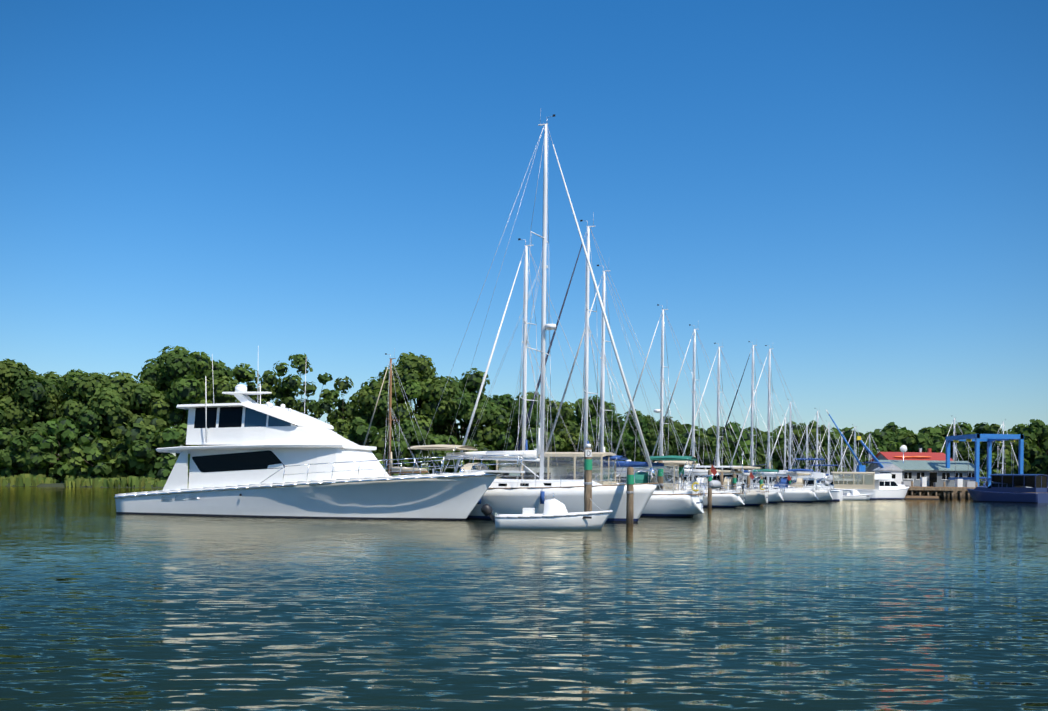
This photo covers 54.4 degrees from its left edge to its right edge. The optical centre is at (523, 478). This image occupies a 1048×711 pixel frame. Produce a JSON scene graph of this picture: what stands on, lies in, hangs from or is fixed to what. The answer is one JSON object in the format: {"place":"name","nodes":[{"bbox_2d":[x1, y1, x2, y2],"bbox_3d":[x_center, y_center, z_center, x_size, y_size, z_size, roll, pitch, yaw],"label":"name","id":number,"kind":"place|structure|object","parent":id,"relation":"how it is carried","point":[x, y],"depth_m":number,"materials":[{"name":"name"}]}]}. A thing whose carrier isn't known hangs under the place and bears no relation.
{"place":"outdoors","nodes":[
{"label":"outdoors","id":0,"kind":"place"},
{"bbox_2d":[6,476,188,487],"bbox_3d":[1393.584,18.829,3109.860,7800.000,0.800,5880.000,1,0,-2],"label":"shore land","id":1,"kind":"structure","parent":0,"point":[61,484],"depth_m":149.01,"materials":[{"name":"green plant"}]},
{"bbox_2d":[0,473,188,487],"bbox_3d":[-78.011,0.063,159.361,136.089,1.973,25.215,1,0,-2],"label":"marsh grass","id":2,"kind":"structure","parent":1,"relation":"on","point":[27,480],"depth_m":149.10,"materials":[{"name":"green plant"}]},
{"bbox_2d":[0,346,689,482],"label":"shore trees","id":3,"kind":"object","parent":1,"relation":"on","point":[85,425],"depth_m":167.32,"materials":[{"name":"green plant"}]},
{"bbox_2d":[0,486,1047,710],"bbox_3d":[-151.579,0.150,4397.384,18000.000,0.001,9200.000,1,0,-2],"label":"water","id":4,"kind":"structure","parent":0,"point":[941,604],"depth_m":15.50,"materials":[{"name":"blue liquid"}]},
{"bbox_2d":[114,358,524,519],"bbox_3d":[-9.886,-2.094,50.622,20.655,9.850,5.720,1,0,17],"label":"motor yacht","id":5,"kind":"object","parent":4,"relation":"on","point":[249,457],"depth_m":49.02,"materials":[{"name":"white paint"}]},
{"bbox_2d":[363,348,436,475],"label":"sailboat","id":6,"kind":"object","parent":4,"relation":"on","point":[389,456],"depth_m":77.46,"materials":[{"name":"brown wood"}]},
{"bbox_2d":[399,108,658,521],"bbox_3d":[0.217,-7.971,50.856,13.520,20.950,4.581,1,0,21],"label":"sloop","id":7,"kind":"object","parent":4,"relation":"on","point":[508,496],"depth_m":49.44,"materials":[{"name":"white paint"}]},
{"bbox_2d":[454,234,636,483],"bbox_3d":[0.839,-5.663,56.571,10.873,16.350,4.086,1,0,19],"label":"sloop","id":8,"kind":"object","parent":4,"relation":"on","point":[523,350],"depth_m":56.78,"materials":[{"name":"white paint"}]},
{"bbox_2d":[481,493,612,529],"bbox_3d":[0.911,1.454,41.529,5.398,1.755,1.918,1,0,4],"label":"skiff","id":9,"kind":"object","parent":4,"relation":"on","point":[555,515],"depth_m":40.82,"materials":[{"name":"white paint"}]},
{"bbox_2d":[590,488,824,510],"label":"mooring lines","id":10,"kind":"object","parent":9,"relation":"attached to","point":[725,490],"depth_m":84.12,"materials":[{"name":"white fabric"}]},
{"bbox_2d":[583,444,592,511],"bbox_3d":[2.706,1.025,43.129,0.405,5.020,0.380,1,0,-2],"label":"mooring piling","id":11,"kind":"object","parent":4,"relation":"on","point":[588,482],"depth_m":42.98,"materials":[{"name":"brown wood"}]},
{"bbox_2d":[511,212,716,516],"bbox_3d":[4.788,-6.415,58.446,12.507,17.950,4.185,1,0,19],"label":"sloop","id":12,"kind":"object","parent":4,"relation":"on","point":[665,503],"depth_m":57.59,"materials":[{"name":"white paint"}]},
{"bbox_2d":[626,467,633,522],"bbox_3d":[4.958,1.508,47.695,0.397,4.110,0.380,1,0,-2],"label":"mooring piling","id":13,"kind":"object","parent":4,"relation":"on","point":[630,498],"depth_m":47.55,"materials":[{"name":"brown wood"}]},
{"bbox_2d":[545,265,720,505],"bbox_3d":[6.263,-5.697,64.046,12.063,16.550,4.093,1,0,19],"label":"sloop","id":14,"kind":"object","parent":4,"relation":"on","point":[714,484],"depth_m":64.41,"materials":[{"name":"white paint"}]},
{"bbox_2d":[592,440,678,490],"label":"pilothouse boat","id":15,"kind":"object","parent":4,"relation":"on","point":[622,476],"depth_m":76.08,"materials":[{"name":"white paint"}]},
{"bbox_2d":[657,461,663,488],"bbox_3d":[7.928,1.269,59.324,0.402,4.660,0.385,1,0,-2],"label":"mooring piling","id":16,"kind":"object","parent":4,"relation":"on","point":[660,479],"depth_m":59.19,"materials":[{"name":"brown wood"}]},
{"bbox_2d":[678,464,683,490],"bbox_3d":[9.765,1.192,63.372,0.403,4.860,0.380,1,0,-2],"label":"mooring piling","id":17,"kind":"object","parent":4,"relation":"on","point":[681,466],"depth_m":63.23,"materials":[{"name":"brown wood"}]},
{"bbox_2d":[612,304,753,507],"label":"sloop","id":18,"kind":"object","parent":4,"relation":"on","point":[729,498],"depth_m":78.98,"materials":[{"name":"white paint"}]},
{"bbox_2d":[664,452,743,487],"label":"flybridge cruiser","id":19,"kind":"object","parent":4,"relation":"on","point":[717,477],"depth_m":98.33,"materials":[{"name":"white paint"}]},
{"bbox_2d":[707,470,711,507],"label":"mooring piling","id":20,"kind":"object","parent":4,"relation":"on","point":[709,504],"depth_m":76.38,"materials":[{"name":"brown wood"}]},
{"bbox_2d":[651,324,768,505],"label":"sloop","id":21,"kind":"object","parent":4,"relation":"on","point":[751,498],"depth_m":86.29,"materials":[{"name":"white paint"}]},
{"bbox_2d":[720,472,723,490],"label":"mooring piling","id":22,"kind":"object","parent":4,"relation":"on","point":[721,479],"depth_m":80.43,"materials":[{"name":"brown wood"}]},
{"bbox_2d":[732,474,736,488],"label":"mooring piling","id":23,"kind":"object","parent":4,"relation":"on","point":[734,480],"depth_m":83.98,"materials":[{"name":"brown wood"}]},
{"bbox_2d":[682,343,790,502],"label":"sloop","id":24,"kind":"object","parent":4,"relation":"on","point":[774,496],"depth_m":98.00,"materials":[{"name":"white paint"}]},
{"bbox_2d":[743,454,750,481],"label":"cruiser","id":25,"kind":"object","parent":4,"relation":"on","point":[745,478],"depth_m":122.26,"materials":[{"name":"white paint"}]},
{"bbox_2d":[747,475,749,487],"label":"mooring piling","id":26,"kind":"object","parent":4,"relation":"on","point":[748,481],"depth_m":90.58,"materials":[{"name":"brown wood"}]},
{"bbox_2d":[744,470,792,485],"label":"motorboat","id":27,"kind":"object","parent":4,"relation":"on","point":[765,480],"depth_m":118.15,"materials":[{"name":"black paint"}]},
{"bbox_2d":[712,341,829,501],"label":"sloop","id":28,"kind":"object","parent":4,"relation":"on","point":[800,494],"depth_m":103.33,"materials":[{"name":"white paint"}]},
{"bbox_2d":[730,345,833,501],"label":"sloop","id":29,"kind":"object","parent":4,"relation":"on","point":[826,495],"depth_m":108.38,"materials":[{"name":"white paint"}]},
{"bbox_2d":[771,415,809,469],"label":"sloop","id":30,"kind":"object","parent":4,"relation":"on","point":[785,445],"depth_m":166.28,"materials":[{"name":"white paint"}]},
{"bbox_2d":[766,402,828,475],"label":"sloop","id":31,"kind":"object","parent":4,"relation":"on","point":[790,436],"depth_m":152.39,"materials":[{"name":"white paint"}]},
{"bbox_2d":[769,457,842,500],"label":"cruiser","id":32,"kind":"object","parent":4,"relation":"on","point":[837,495],"depth_m":112.03,"materials":[{"name":"white paint"}]},
{"bbox_2d":[792,422,830,473],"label":"sloop","id":33,"kind":"object","parent":4,"relation":"on","point":[807,426],"depth_m":186.01,"materials":[{"name":"white paint"}]},
{"bbox_2d":[797,411,845,477],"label":"sloop","id":34,"kind":"object","parent":4,"relation":"on","point":[816,469],"depth_m":163.41,"materials":[{"name":"white paint"}]},
{"bbox_2d":[810,462,838,483],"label":"motorboat","id":35,"kind":"object","parent":4,"relation":"on","point":[830,479],"depth_m":150.29,"materials":[{"name":"black paint"}]},
{"bbox_2d":[811,423,849,474],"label":"sloop","id":36,"kind":"object","parent":4,"relation":"on","point":[828,470],"depth_m":188.35,"materials":[{"name":"white paint"}]},
{"bbox_2d":[826,432,855,474],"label":"sloop","id":37,"kind":"object","parent":4,"relation":"on","point":[841,455],"depth_m":190.36,"materials":[{"name":"black paint"}]},
{"bbox_2d":[817,456,876,499],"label":"houseboat","id":38,"kind":"object","parent":4,"relation":"on","point":[846,484],"depth_m":124.32,"materials":[{"name":"white paint"}]},
{"bbox_2d":[838,424,870,471],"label":"sloop","id":39,"kind":"object","parent":4,"relation":"on","point":[854,470],"depth_m":181.12,"materials":[{"name":"white paint"}]},
{"bbox_2d":[845,456,865,483],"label":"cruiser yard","id":40,"kind":"structure","parent":4,"relation":"on","point":[860,482],"depth_m":140.62,"materials":[{"name":"beige paint"}]},
{"bbox_2d":[843,490,871,499],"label":"tender","id":41,"kind":"object","parent":4,"relation":"on","point":[854,495],"depth_m":119.25,"materials":[{"name":"white paint"}]},
{"bbox_2d":[855,429,875,469],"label":"sloop","id":42,"kind":"object","parent":4,"relation":"on","point":[869,448],"depth_m":185.73,"materials":[{"name":"white paint"}]},
{"bbox_2d":[859,458,908,499],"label":"cruiser","id":43,"kind":"object","parent":4,"relation":"on","point":[887,487],"depth_m":126.70,"materials":[{"name":"white paint"}]},
{"bbox_2d":[894,477,977,499],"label":"dock","id":44,"kind":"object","parent":4,"relation":"in","point":[943,487],"depth_m":135.12,"materials":[{"name":"brown wood"}]},
{"bbox_2d":[866,460,981,486],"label":"boatyard shed","id":45,"kind":"structure","parent":44,"relation":"on","point":[932,471],"depth_m":149.77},
{"bbox_2d":[941,418,986,484],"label":"sloop","id":46,"kind":"object","parent":4,"relation":"on","point":[954,446],"depth_m":169.68,"materials":[{"name":"white paint"}]},
{"bbox_2d":[979,422,1017,486],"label":"sloop","id":47,"kind":"object","parent":4,"relation":"on","point":[1002,452],"depth_m":210.15,"materials":[{"name":"white paint"}]},
{"bbox_2d":[967,462,1047,502],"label":"blue boat","id":48,"kind":"object","parent":4,"relation":"on","point":[1008,488],"depth_m":117.75,"materials":[{"name":"blue paint"}]},
{"bbox_2d":[0,0,1047,467],"label":"sky","id":49,"kind":"structure","parent":0,"point":[855,191],"materials":[{"name":"blue"}]},
{"bbox_2d":[434,418,616,484],"bbox_3d":[-0.099,-0.751,55.748,10.609,6.405,3.931,1,0,19],"label":"motorboat","id":50,"kind":"object","parent":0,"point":[551,472],"depth_m":53.91,"materials":[{"name":"white paint"}]},
{"bbox_2d":[759,476,762,487],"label":"mooring piling","id":51,"kind":"object","parent":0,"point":[760,481],"depth_m":95.67,"materials":[{"name":"brown wood"}]},
{"bbox_2d":[544,418,1047,485],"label":"shore trees","id":52,"kind":"object","parent":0,"point":[890,437],"depth_m":287.19,"materials":[{"name":"green plant"}]},
{"bbox_2d":[873,445,906,483],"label":"boat","id":53,"kind":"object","parent":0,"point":[894,471],"depth_m":143.40,"materials":[{"name":"white paint"}]},
{"bbox_2d":[906,486,1038,497],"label":"boatyard ground","id":54,"kind":"structure","parent":0,"point":[938,493],"depth_m":147.92,"materials":[{"name":"brown soil"}]},
{"bbox_2d":[825,409,882,476],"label":"crane booms","id":55,"kind":"object","parent":54,"relation":"on","point":[861,467],"depth_m":151.32,"materials":[{"name":"blue metal"}]},
{"bbox_2d":[869,448,953,461],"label":"red roof building","id":56,"kind":"structure","parent":54,"relation":"on","point":[927,455],"depth_m":168.19,"materials":[{"name":"red metal"}]},
{"bbox_2d":[946,434,1023,486],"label":"travel lift","id":57,"kind":"object","parent":54,"relation":"on","point":[988,438],"depth_m":143.02,"materials":[{"name":"blue metal"}]}
]}

